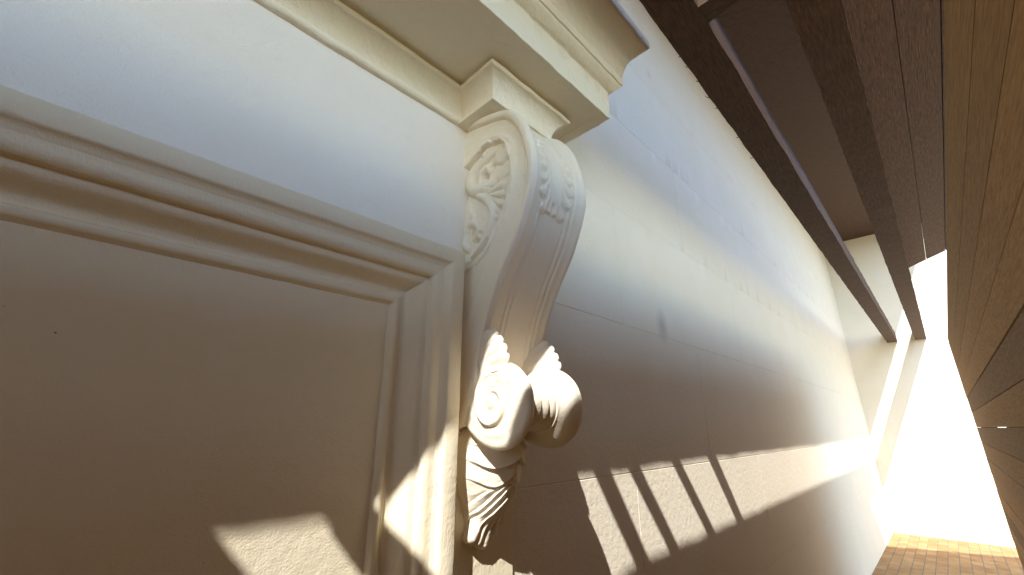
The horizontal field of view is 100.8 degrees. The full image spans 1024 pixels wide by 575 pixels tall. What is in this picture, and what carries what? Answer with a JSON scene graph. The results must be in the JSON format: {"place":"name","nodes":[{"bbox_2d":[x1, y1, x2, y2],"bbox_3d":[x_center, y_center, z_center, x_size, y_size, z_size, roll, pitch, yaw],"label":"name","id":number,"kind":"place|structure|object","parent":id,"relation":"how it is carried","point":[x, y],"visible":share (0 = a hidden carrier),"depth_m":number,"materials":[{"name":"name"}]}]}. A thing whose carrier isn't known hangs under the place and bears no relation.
{"place":"outdoors","nodes":[
{"label":"outdoors","id":0,"kind":"place"},
{"bbox_2d":[872,533,1023,574],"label":"ground","id":1,"kind":"structure","parent":0,"point":[905,554],"depth_m":5.46,"materials":[{"name":"brick"}]},
{"bbox_2d":[0,0,893,574],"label":"house wall","id":2,"kind":"structure","parent":1,"relation":"on","point":[694,336],"depth_m":2.02,"materials":[{"name":"white paint"}]},
{"bbox_2d":[0,85,464,574],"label":"door surround","id":3,"kind":"object","parent":2,"relation":"attached to","point":[208,367],"visible":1,"depth_m":0.83,"materials":[{"name":"paint"}]},
{"bbox_2d":[253,0,648,143],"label":"hood","id":4,"kind":"object","parent":2,"relation":"attached to","point":[551,69],"depth_m":1.38,"materials":[{"name":"paint"}]},
{"bbox_2d":[453,300,512,574],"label":"pilaster","id":5,"kind":"object","parent":2,"relation":"attached to","point":[494,557],"visible":0.18,"depth_m":1.16,"materials":[{"name":"paint"}]},
{"bbox_2d":[457,110,585,549],"bbox_3d":[0.032,0.054,1.281,0.346,1.366,0.261,-17,-25,42],"label":"scroll bracket","id":6,"kind":"object","parent":2,"relation":"attached to","point":[526,200],"visible":0.94,"depth_m":1.24,"materials":[{"name":"paint"}]},
{"bbox_2d":[825,224,1015,547],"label":"wing wall","id":7,"kind":"structure","parent":1,"relation":"on","point":[936,476],"depth_m":6.93,"materials":[{"name":"white paint"}]},
{"bbox_2d":[639,0,946,342],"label":"pergola","id":8,"kind":"object","parent":7,"relation":"attached to","point":[851,49],"visible":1,"depth_m":2.12,"materials":[{"name":"brown wood"}]},
{"bbox_2d":[717,0,920,240],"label":"ceiling","id":9,"kind":"structure","parent":8,"relation":"on","point":[763,36],"depth_m":4.63,"materials":[{"name":"brown wood"}]},
{"bbox_2d":[944,0,1023,569],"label":"slat screen","id":10,"kind":"object","parent":1,"relation":"on","point":[984,88],"visible":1,"depth_m":1.02,"materials":[{"name":"brown wood"}]}
]}

